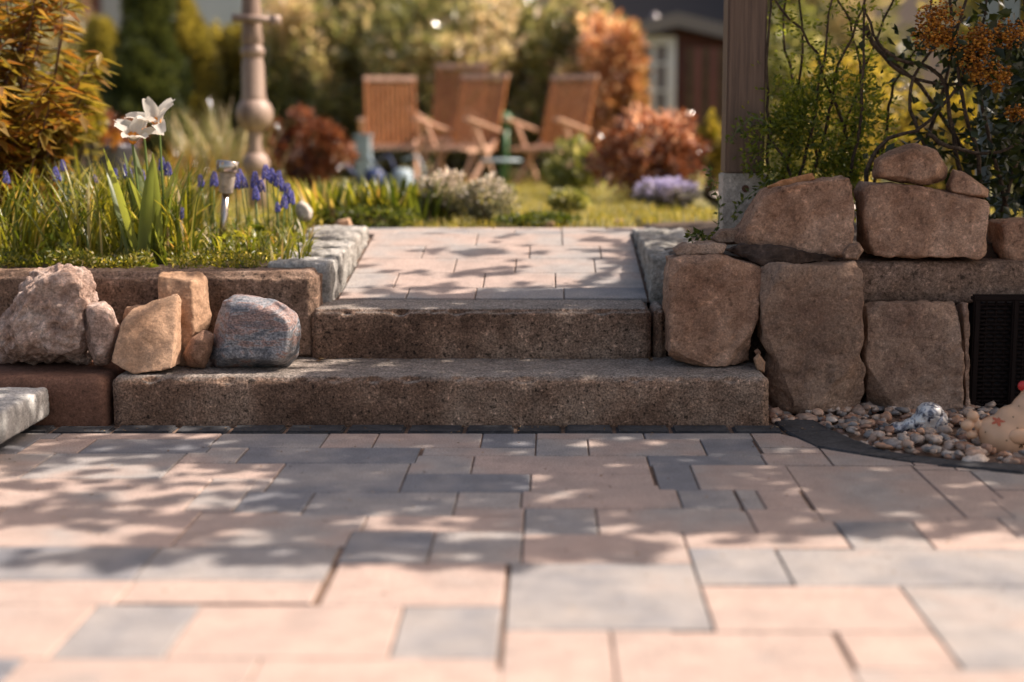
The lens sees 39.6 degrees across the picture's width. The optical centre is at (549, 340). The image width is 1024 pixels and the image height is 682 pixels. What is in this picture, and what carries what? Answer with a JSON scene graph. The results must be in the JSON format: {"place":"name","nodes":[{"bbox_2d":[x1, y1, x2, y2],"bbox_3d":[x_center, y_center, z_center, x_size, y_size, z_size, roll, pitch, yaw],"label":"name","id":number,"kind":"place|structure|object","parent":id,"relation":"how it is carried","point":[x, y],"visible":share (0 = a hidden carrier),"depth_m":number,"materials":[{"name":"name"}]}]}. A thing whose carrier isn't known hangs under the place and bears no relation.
{"place":"outdoors","nodes":[
{"label":"outdoors","id":0,"kind":"place"},
{"bbox_2d":[0,387,49,443],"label":"granite slab","id":1,"kind":"structure","parent":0,"point":[22,409],"depth_m":4.15,"materials":[{"name":"grey stone"}]},
{"bbox_2d":[151,95,298,198],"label":"ornamental grass","id":2,"kind":"object","parent":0,"point":[216,137],"depth_m":9.35,"materials":[{"name":"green plant"}]},
{"bbox_2d":[339,227,646,305],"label":"garden path","id":3,"kind":"structure","parent":0,"point":[411,263],"depth_m":5.40,"materials":[{"name":"beige stone"}]},
{"bbox_2d":[3,156,1019,412],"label":"ground","id":4,"kind":"structure","parent":0,"point":[707,228],"depth_m":6.58,"materials":[{"name":"brown soil"}]},
{"bbox_2d":[0,0,94,110],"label":"tree","id":5,"kind":"object","parent":4,"relation":"on","point":[39,67],"visible":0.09,"depth_m":21.03,"materials":[{"name":"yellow plant"}]},
{"bbox_2d":[19,0,101,100],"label":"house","id":6,"kind":"structure","parent":4,"relation":"on","point":[95,5],"depth_m":24.52,"materials":[{"name":"beige tile"}]},
{"bbox_2d":[0,0,122,219],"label":"bronze shrub","id":7,"kind":"object","parent":4,"relation":"on","point":[35,127],"visible":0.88,"depth_m":5.44,"materials":[{"name":"orange plant"}]},
{"bbox_2d":[0,359,125,426],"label":"kerb block","id":8,"kind":"structure","parent":4,"relation":"on","point":[80,394],"depth_m":4.37,"materials":[{"name":"concrete"}]},
{"bbox_2d":[0,263,98,364],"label":"rock","id":9,"kind":"object","parent":8,"relation":"on","point":[42,318],"visible":0.88,"depth_m":4.42,"materials":[{"name":"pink stone"}]},
{"bbox_2d":[85,301,119,365],"bbox_3d":[-1.414,-0.024,4.473,0.129,0.206,0.147,0,9,0],"label":"rock","id":10,"kind":"object","parent":8,"relation":"on","point":[102,325],"visible":0.89,"depth_m":4.42,"materials":[{"name":"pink stone"}]},
{"bbox_2d":[43,46,109,187],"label":"shrub","id":11,"kind":"object","parent":4,"relation":"on","point":[98,122],"visible":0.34,"depth_m":7.46,"materials":[{"name":"yellow plant"}]},
{"bbox_2d":[65,14,119,113],"bbox_3d":[-4.642,-2.534,14.781,0.952,1.710,1.041,5,10,32],"label":"conifer tree","id":12,"kind":"object","parent":4,"relation":"on","point":[100,34],"visible":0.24,"depth_m":14.54,"materials":[{"name":"green plant"}]},
{"bbox_2d":[0,147,220,264],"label":"strap leaf plants","id":13,"kind":"object","parent":4,"relation":"on","point":[20,230],"visible":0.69,"depth_m":5.09,"materials":[{"name":"green plant"}]},
{"bbox_2d":[76,108,150,193],"bbox_3d":[-2.644,-1.116,8.541,0.520,0.605,0.474,0,9,0],"label":"flower pot","id":14,"kind":"object","parent":4,"relation":"on","point":[118,146],"visible":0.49,"depth_m":8.38,"materials":[{"name":"ceramic"}]},
{"bbox_2d":[19,162,234,239],"bbox_3d":[-1.841,-0.601,6.012,1.185,0.344,1.097,0,9,0],"label":"bulb foliage","id":15,"kind":"object","parent":4,"relation":"on","point":[208,197],"visible":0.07,"depth_m":5.68,"materials":[{"name":"green plant"}]},
{"bbox_2d":[103,113,163,265],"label":"white tulip","id":16,"kind":"object","parent":4,"relation":"on","point":[133,132],"visible":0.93,"depth_m":4.90,"materials":[{"name":"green plant"}]},
{"bbox_2d":[0,233,289,268],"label":"ground cover","id":17,"kind":"object","parent":4,"relation":"on","point":[98,260],"visible":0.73,"depth_m":4.86,"materials":[{"name":"green plant"}]},
{"bbox_2d":[97,37,193,180],"bbox_3d":[-3.990,-2.232,13.783,1.041,1.412,0.936,-3,9,-19],"label":"conifer tree","id":18,"kind":"object","parent":4,"relation":"on","point":[145,71],"visible":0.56,"depth_m":13.60,"materials":[{"name":"green plant"}]},
{"bbox_2d":[12,210,280,267],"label":"leaves","id":19,"kind":"object","parent":4,"relation":"on","point":[67,238],"visible":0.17,"depth_m":5.07,"materials":[{"name":"green plant"}]},
{"bbox_2d":[124,96,180,263],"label":"white tulip","id":20,"kind":"object","parent":4,"relation":"on","point":[153,113],"visible":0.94,"depth_m":4.93,"materials":[{"name":"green plant"}]},
{"bbox_2d":[108,0,198,167],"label":"conifer tree","id":21,"kind":"object","parent":4,"relation":"on","point":[151,21],"visible":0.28,"depth_m":14.05,"materials":[{"name":"green plant"}]},
{"bbox_2d":[124,119,182,219],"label":"white tulip","id":22,"kind":"object","parent":4,"relation":"on","point":[168,188],"visible":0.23,"depth_m":5.03,"materials":[{"name":"green plant"}]},
{"bbox_2d":[0,267,322,356],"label":"retaining kerb","id":23,"kind":"structure","parent":4,"relation":"on","point":[298,291],"depth_m":4.67,"materials":[{"name":"concrete"}]},
{"bbox_2d":[137,133,248,202],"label":"ornamental grass","id":24,"kind":"object","parent":4,"relation":"on","point":[188,155],"depth_m":8.88,"materials":[{"name":"green plant"}]},
{"bbox_2d":[101,0,299,58],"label":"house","id":25,"kind":"structure","parent":4,"relation":"on","point":[222,11],"depth_m":25.40,"materials":[{"name":"grey tile"}]},
{"bbox_2d":[172,0,230,166],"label":"conifer tree","id":26,"kind":"object","parent":4,"relation":"on","point":[194,40],"visible":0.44,"depth_m":14.61,"materials":[{"name":"green plant"}]},
{"bbox_2d":[216,160,239,246],"bbox_3d":[-1.173,-0.479,5.207,0.084,0.366,0.084,-7,11,-38],"label":"solar lamp","id":27,"kind":"object","parent":4,"relation":"on","point":[228,170],"visible":0.94,"depth_m":5.17,"materials":[{"name":"metal"}]},
{"bbox_2d":[146,203,329,265],"bbox_3d":[-1.241,-0.426,5.501,0.772,0.175,1.426,-1,9,-10],"label":"bulb foliage","id":28,"kind":"object","parent":4,"relation":"on","point":[295,232],"visible":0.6,"depth_m":5.13,"materials":[{"name":"green plant"}]},
{"bbox_2d":[206,13,271,175],"bbox_3d":[-3.312,-2.636,15.284,1.100,1.863,0.874,0,9,0],"label":"shrub","id":29,"kind":"object","parent":4,"relation":"on","point":[227,39],"visible":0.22,"depth_m":14.98,"materials":[{"name":"green plant"}]},
{"bbox_2d":[232,0,280,209],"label":"lamp post","id":30,"kind":"object","parent":4,"relation":"on","point":[254,114],"visible":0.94,"depth_m":7.82,"materials":[{"name":"brown metal"}]},
{"bbox_2d":[236,0,350,176],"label":"shrub","id":31,"kind":"object","parent":4,"relation":"on","point":[290,79],"visible":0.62,"depth_m":14.51,"materials":[{"name":"green plant"}]},
{"bbox_2d":[268,256,339,302],"bbox_3d":[-0.856,-0.158,4.949,0.236,0.270,0.223,0,9,0],"label":"edging stone","id":32,"kind":"object","parent":4,"relation":"on","point":[327,267],"visible":0.3,"depth_m":4.84,"materials":[{"name":"stone"}]},
{"bbox_2d":[267,174,357,226],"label":"bulb clump","id":33,"kind":"object","parent":4,"relation":"on","point":[318,200],"visible":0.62,"depth_m":6.49,"materials":[{"name":"green plant"}]},
{"bbox_2d":[263,102,362,190],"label":"shrub","id":34,"kind":"object","parent":4,"relation":"on","point":[324,151],"visible":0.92,"depth_m":10.80,"materials":[{"name":"red plant"}]},
{"bbox_2d":[280,247,348,292],"bbox_3d":[-0.851,-0.197,5.158,0.234,0.282,0.231,0,9,0],"label":"edging stone","id":35,"kind":"object","parent":4,"relation":"on","point":[340,254],"visible":0.23,"depth_m":5.07,"materials":[{"name":"stone"}]},
{"bbox_2d":[296,239,357,277],"bbox_3d":[-0.856,-0.235,5.375,0.246,0.294,0.231,0,9,0],"label":"edging stone","id":36,"kind":"object","parent":4,"relation":"on","point":[349,245],"visible":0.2,"depth_m":5.32,"materials":[{"name":"stone"}]},
{"bbox_2d":[298,231,362,258],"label":"edging stone","id":37,"kind":"object","parent":4,"relation":"on","point":[355,237],"visible":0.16,"depth_m":5.53,"materials":[{"name":"stone"}]},
{"bbox_2d":[307,225,368,250],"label":"edging stone","id":38,"kind":"object","parent":4,"relation":"on","point":[363,231],"visible":0.17,"depth_m":5.73,"materials":[{"name":"stone"}]},
{"bbox_2d":[306,0,394,176],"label":"shrub","id":39,"kind":"object","parent":4,"relation":"on","point":[354,79],"visible":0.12,"depth_m":14.96,"materials":[{"name":"green plant"}]},
{"bbox_2d":[353,134,372,185],"bbox_3d":[-1.585,-1.537,12.106,0.140,0.440,0.220,0,9,0],"label":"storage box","id":40,"kind":"object","parent":4,"relation":"on","point":[363,142],"visible":0.8,"depth_m":12.00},
{"bbox_2d":[312,202,423,227],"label":"edging plant","id":41,"kind":"object","parent":4,"relation":"on","point":[398,216],"visible":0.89,"depth_m":6.38,"materials":[{"name":"green plant"}]},
{"bbox_2d":[327,173,411,227],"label":"bulb clump","id":42,"kind":"object","parent":4,"relation":"on","point":[377,197],"visible":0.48,"depth_m":6.51,"materials":[{"name":"green plant"}]},
{"bbox_2d":[333,0,443,175],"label":"shrub","id":43,"kind":"object","parent":4,"relation":"on","point":[349,104],"visible":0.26,"depth_m":14.78,"materials":[{"name":"green plant"}]},
{"bbox_2d":[358,76,424,184],"bbox_3d":[-1.409,-1.870,12.630,0.575,0.973,0.767,-1,9,-7],"label":"garden chair","id":44,"kind":"object","parent":4,"relation":"on","point":[418,127],"visible":0.71,"depth_m":12.84,"materials":[{"name":"brown wood"}]},
{"bbox_2d":[367,155,425,190],"bbox_3d":[-1.212,-1.331,11.227,0.466,0.279,0.180,0,9,0],"label":"watering can","id":45,"kind":"object","parent":4,"relation":"on","point":[398,173],"visible":0.64,"depth_m":11.19,"materials":[{"name":"grey plastic"}]},
{"bbox_2d":[357,171,461,224],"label":"bulb clump","id":46,"kind":"object","parent":4,"relation":"on","point":[411,203],"visible":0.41,"depth_m":6.66,"materials":[{"name":"green plant"}]},
{"bbox_2d":[417,165,467,223],"bbox_3d":[-0.511,-0.693,6.823,0.307,0.301,0.266,0,9,0],"label":"silvery cushion","id":47,"kind":"object","parent":4,"relation":"on","point":[452,209],"visible":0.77,"depth_m":6.78,"materials":[{"name":"beige plant"}]},
{"bbox_2d":[357,0,527,176],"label":"shrub","id":48,"kind":"object","parent":4,"relation":"on","point":[412,59],"visible":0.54,"depth_m":14.24,"materials":[{"name":"green plant"}]},
{"bbox_2d":[406,63,487,182],"bbox_3d":[-0.957,-2.094,13.611,0.625,1.146,0.833,2,9,14],"label":"garden chair","id":49,"kind":"object","parent":4,"relation":"on","point":[446,138],"visible":0.5,"depth_m":13.85,"materials":[{"name":"brown wood"}]},
{"bbox_2d":[411,73,509,184],"bbox_3d":[-0.737,-1.799,12.127,0.575,0.973,0.767,5,10,28],"label":"garden chair","id":50,"kind":"object","parent":4,"relation":"on","point":[485,147],"visible":0.94,"depth_m":12.27,"materials":[{"name":"brown wood"}]},
{"bbox_2d":[452,171,521,224],"bbox_3d":[-0.294,-0.667,6.733,0.324,0.277,0.283,2,9,13],"label":"silvery cushion","id":51,"kind":"object","parent":4,"relation":"on","point":[475,207],"visible":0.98,"depth_m":6.69,"materials":[{"name":"white plant"}]},
{"bbox_2d":[500,112,512,182],"bbox_3d":[-0.399,-1.734,12.784,0.135,0.644,0.135,0,9,0],"label":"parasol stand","id":52,"kind":"object","parent":4,"relation":"on","point":[505,126],"visible":0.7,"depth_m":12.76,"materials":[{"name":"green metal"}]},
{"bbox_2d":[484,0,570,176],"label":"shrub","id":53,"kind":"object","parent":4,"relation":"on","point":[526,12],"visible":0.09,"depth_m":14.46,"materials":[{"name":"green plant"}]},
{"bbox_2d":[489,209,582,227],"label":"edging plant","id":54,"kind":"object","parent":4,"relation":"on","point":[532,218],"visible":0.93,"depth_m":6.51,"materials":[{"name":"green plant"}]},
{"bbox_2d":[504,1,586,176],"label":"shrub","id":55,"kind":"object","parent":4,"relation":"on","point":[529,106],"visible":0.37,"depth_m":14.15,"materials":[{"name":"green plant"}]},
{"bbox_2d":[502,74,598,185],"bbox_3d":[0.028,-1.826,12.323,0.575,0.973,0.767,5,10,31],"label":"garden chair","id":56,"kind":"object","parent":4,"relation":"on","point":[566,125],"visible":0.75,"depth_m":12.48,"materials":[{"name":"brown wood"}]},
{"bbox_2d":[546,185,592,214],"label":"edging plant","id":57,"kind":"object","parent":4,"relation":"on","point":[575,199],"visible":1,"depth_m":7.53,"materials":[{"name":"green plant"}]},
{"bbox_2d":[537,131,605,196],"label":"shrub","id":58,"kind":"object","parent":4,"relation":"on","point":[558,172],"visible":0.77,"depth_m":9.85,"materials":[{"name":"green plant"}]},
{"bbox_2d":[537,0,628,158],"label":"shrub","id":59,"kind":"object","parent":4,"relation":"on","point":[583,7],"visible":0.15,"depth_m":13.97,"materials":[{"name":"green plant"}]},
{"bbox_2d":[197,176,1021,228],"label":"lawn grass","id":60,"kind":"structure","parent":4,"relation":"on","point":[702,213],"depth_m":7.46,"materials":[{"name":"green plant"}]},
{"bbox_2d":[573,4,656,174],"bbox_3d":[0.616,-2.235,13.597,0.858,1.956,0.711,0,9,0],"label":"shrub","id":61,"kind":"object","parent":4,"relation":"on","point":[612,56],"visible":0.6,"depth_m":13.40,"materials":[{"name":"orange plant"}]},
{"bbox_2d":[442,0,829,34],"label":"house","id":62,"kind":"structure","parent":4,"relation":"on","point":[645,10],"depth_m":23.32,"materials":[{"name":"grey tile"}]},
{"bbox_2d":[580,98,715,201],"bbox_3d":[0.638,-1.195,9.130,0.897,0.718,0.645,0,9,0],"label":"shrub","id":63,"kind":"object","parent":4,"relation":"on","point":[677,145],"visible":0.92,"depth_m":8.99,"materials":[{"name":"red plant"}]},
{"bbox_2d":[646,251,673,304],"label":"edging stone","id":64,"kind":"object","parent":4,"relation":"on","point":[656,263],"visible":0.26,"depth_m":4.91,"materials":[{"name":"stone"}]},
{"bbox_2d":[629,175,701,210],"bbox_3d":[0.656,-0.813,7.971,0.424,0.239,0.359,0,9,0],"label":"flower cushion","id":65,"kind":"object","parent":4,"relation":"on","point":[659,191],"visible":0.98,"depth_m":7.91,"materials":[{"name":"purple plant"}]},
{"bbox_2d":[686,48,722,171],"bbox_3d":[2.035,-2.694,16.584,0.892,1.427,0.030,0,9,0],"label":"board screen","id":66,"kind":"object","parent":4,"relation":"on","point":[698,63],"visible":0.29,"depth_m":16.52,"materials":[{"name":"brown wood"}]},
{"bbox_2d":[693,107,721,198],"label":"shrub","id":67,"kind":"object","parent":4,"relation":"on","point":[708,131],"visible":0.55,"depth_m":9.46,"materials":[{"name":"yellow plant"}]},
{"bbox_2d":[683,111,780,242],"bbox_3d":[0.591,-0.542,4.790,0.377,0.462,0.205,-4,9,-23],"label":"leafy sprig","id":68,"kind":"object","parent":4,"relation":"on","point":[700,232],"visible":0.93,"depth_m":4.83,"materials":[{"name":"green plant"}]},
{"bbox_2d":[638,12,842,168],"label":"garden house","id":69,"kind":"structure","parent":4,"relation":"on","point":[670,39],"depth_m":17.64,"materials":[{"name":"wood"}]},
{"bbox_2d":[638,36,675,144],"bbox_3d":[1.284,-3.116,17.703,0.558,1.330,0.070,0,9,0],"label":"window","id":70,"kind":"structure","parent":69,"relation":"in","point":[662,50],"depth_m":17.66,"materials":[{"name":"white paint"}]},
{"bbox_2d":[718,0,767,248],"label":"wooden post","id":71,"kind":"object","parent":4,"relation":"on","point":[744,34],"visible":0.63,"depth_m":4.93,"materials":[{"name":"wood"}]},
{"bbox_2d":[764,0,834,178],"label":"shrub","id":72,"kind":"object","parent":4,"relation":"on","point":[793,42],"visible":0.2,"depth_m":10.25,"materials":[{"name":"green plant"}]},
{"bbox_2d":[732,0,932,222],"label":"climbing shrub","id":73,"kind":"object","parent":4,"relation":"on","point":[794,115],"visible":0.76,"depth_m":4.90,"materials":[{"name":"green plant"}]},
{"bbox_2d":[767,0,927,159],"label":"tree","id":74,"kind":"object","parent":4,"relation":"on","point":[837,22],"visible":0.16,"depth_m":18.61,"materials":[{"name":"green plant"}]},
{"bbox_2d":[764,40,931,195],"bbox_3d":[1.629,-1.161,7.903,0.854,0.994,0.752,-7,11,-39],"label":"shrub","id":75,"kind":"object","parent":4,"relation":"on","point":[852,66],"visible":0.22,"depth_m":7.75,"materials":[{"name":"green plant"}]},
{"bbox_2d":[829,0,970,158],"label":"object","id":76,"kind":"structure","parent":4,"relation":"on","point":[907,11],"depth_m":22.50,"materials":[{"name":"brown"}]},
{"bbox_2d":[832,257,1023,303],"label":"retaining kerb","id":77,"kind":"structure","parent":4,"relation":"on","point":[957,280],"depth_m":4.62,"materials":[{"name":"concrete"}]},
{"bbox_2d":[853,181,989,259],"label":"stone block","id":78,"kind":"structure","parent":77,"relation":"on","point":[906,221],"depth_m":4.57,"materials":[{"name":"brown stone"}]},
{"bbox_2d":[872,143,947,184],"bbox_3d":[1.172,-0.575,4.625,0.247,0.137,0.189,0,9,0],"label":"rock","id":79,"kind":"object","parent":78,"relation":"on","point":[914,163],"visible":1,"depth_m":4.54,"materials":[{"name":"brown stone"}]},
{"bbox_2d":[946,169,988,197],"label":"rock","id":80,"kind":"object","parent":78,"relation":"on","point":[961,182],"visible":0.91,"depth_m":4.58,"materials":[{"name":"brown stone"}]},
{"bbox_2d":[987,217,1023,260],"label":"stone block","id":81,"kind":"structure","parent":77,"relation":"on","point":[1005,237],"depth_m":4.65,"materials":[{"name":"brown stone"}]},
{"bbox_2d":[847,0,1023,219],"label":"orange flowering shrub","id":82,"kind":"object","parent":4,"relation":"on","point":[974,52],"visible":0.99,"depth_m":4.77,"materials":[{"name":"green plant"}]},
{"bbox_2d":[873,76,997,189],"bbox_3d":[2.076,-1.011,7.545,0.699,0.803,0.592,-4,9,-23],"label":"shrub","id":83,"kind":"object","parent":4,"relation":"on","point":[903,122],"visible":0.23,"depth_m":7.45,"materials":[{"name":"yellow plant"}]},
{"bbox_2d":[917,0,1023,164],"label":"tree","id":84,"kind":"object","parent":4,"relation":"on","point":[970,4],"visible":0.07,"depth_m":14.28,"materials":[{"name":"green plant"}]},
{"bbox_2d":[968,294,1023,408],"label":"wicker planter","id":85,"kind":"object","parent":4,"relation":"on","point":[996,352],"visible":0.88,"depth_m":4.59,"materials":[{"name":"wicker"}]},
{"bbox_2d":[975,0,1023,217],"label":"shrub","id":86,"kind":"object","parent":4,"relation":"on","point":[1013,5],"visible":0.02,"depth_m":5.80,"materials":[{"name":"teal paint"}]},
{"bbox_2d":[988,39,1023,216],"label":"shrub","id":87,"kind":"object","parent":4,"relation":"on","point":[1020,84],"visible":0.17,"depth_m":5.54,"materials":[{"name":"green plant"}]},
{"bbox_2d":[0,413,1023,681],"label":"patio","id":88,"kind":"structure","parent":0,"point":[104,539],"depth_m":3.01,"materials":[{"name":"beige stone"}]},
{"bbox_2d":[112,356,768,426],"bbox_3d":[-0.335,0.168,4.569,2.026,0.189,0.421,0,9,0],"label":"step","id":89,"kind":"object","parent":88,"relation":"on","point":[513,392],"visible":0.8,"depth_m":4.37,"materials":[{"name":"concrete"}]},
{"bbox_2d":[112,294,180,373],"bbox_3d":[-1.260,-0.028,4.452,0.200,0.236,0.183,0,9,0],"label":"rock","id":90,"kind":"object","parent":89,"relation":"on","point":[148,338],"visible":1,"depth_m":4.41,"materials":[{"name":"beige stone"}]},
{"bbox_2d":[158,271,211,365],"bbox_3d":[-1.184,-0.075,4.584,0.183,0.297,0.170,0,9,0],"label":"rock","id":91,"kind":"object","parent":89,"relation":"on","point":[190,289],"visible":0.54,"depth_m":4.53,"materials":[{"name":"beige stone"}]},
{"bbox_2d":[183,330,213,368],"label":"rock","id":92,"kind":"object","parent":89,"relation":"on","point":[197,351],"visible":1,"depth_m":4.44,"materials":[{"name":"brown stone"}]},
{"bbox_2d":[209,294,300,367],"bbox_3d":[-0.940,-0.028,4.525,0.297,0.244,0.248,0,9,0],"label":"boulder","id":93,"kind":"object","parent":89,"relation":"on","point":[253,331],"visible":0.97,"depth_m":4.42,"materials":[{"name":"stone"}]},
{"bbox_2d":[311,299,651,358],"bbox_3d":[-0.225,-0.018,4.815,1.125,0.222,0.281,0,9,0],"label":"step","id":94,"kind":"object","parent":89,"relation":"on","point":[505,329],"visible":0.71,"depth_m":4.68,"materials":[{"name":"concrete"}]},
{"bbox_2d":[649,301,665,357],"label":"filler stone","id":95,"kind":"object","parent":89,"relation":"on","point":[658,349],"visible":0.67,"depth_m":4.70,"materials":[{"name":"stone"}]},
{"bbox_2d":[662,253,760,366],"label":"stone block","id":96,"kind":"structure","parent":89,"relation":"on","point":[710,304],"depth_m":4.47,"materials":[{"name":"brown stone"}]},
{"bbox_2d":[672,240,725,254],"bbox_3d":[0.480,-0.300,4.575,0.173,0.043,0.130,0,9,0],"label":"stone flake","id":97,"kind":"object","parent":96,"relation":"on","point":[700,247],"visible":1,"depth_m":4.52,"materials":[{"name":"brown stone"}]},
{"bbox_2d":[10,356,1003,607],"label":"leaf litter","id":98,"kind":"object","parent":88,"relation":"on","point":[500,478],"visible":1,"depth_m":4.07,"materials":[{"name":"brown plant"}]},
{"bbox_2d":[20,419,1023,474],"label":"paving border","id":99,"kind":"object","parent":88,"relation":"on","point":[823,437],"visible":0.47,"depth_m":4.28,"materials":[{"name":"grey stone"}]},
{"bbox_2d":[768,397,1023,463],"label":"gravel","id":100,"kind":"structure","parent":88,"relation":"on","point":[856,420],"depth_m":4.24,"materials":[{"name":"grey gravel"}]},
{"bbox_2d":[756,260,865,413],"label":"stone block","id":101,"kind":"structure","parent":100,"relation":"on","point":[810,329],"depth_m":4.46,"materials":[{"name":"brown stone"}]},
{"bbox_2d":[725,243,836,265],"bbox_3d":[0.745,-0.281,4.567,0.364,0.067,0.154,0,9,0],"label":"stone flake","id":102,"kind":"object","parent":101,"relation":"on","point":[763,254],"visible":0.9,"depth_m":4.51,"materials":[{"name":"stone"}]},
{"bbox_2d":[734,175,853,256],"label":"stone block","id":103,"kind":"structure","parent":102,"relation":"on","point":[815,215],"depth_m":4.55,"materials":[{"name":"brown stone"}]},
{"bbox_2d":[860,299,964,410],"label":"stone block","id":104,"kind":"structure","parent":100,"relation":"on","point":[912,354],"depth_m":4.52,"materials":[{"name":"brown stone"}]},
{"bbox_2d":[884,402,947,432],"bbox_3d":[1.104,0.243,4.285,0.192,0.123,0.076,0,9,0],"label":"bird figurine","id":105,"kind":"object","parent":100,"relation":"on","point":[930,414],"visible":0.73,"depth_m":4.26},
{"bbox_2d":[955,302,970,406],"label":"stone block","id":106,"kind":"structure","parent":100,"relation":"on","point":[962,311],"depth_m":4.56,"materials":[{"name":"brown stone"}]},
{"bbox_2d":[961,381,1023,453],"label":"hen figurine","id":107,"kind":"object","parent":100,"relation":"on","point":[1001,429],"visible":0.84,"depth_m":4.03,"materials":[{"name":"beige ceramic"}]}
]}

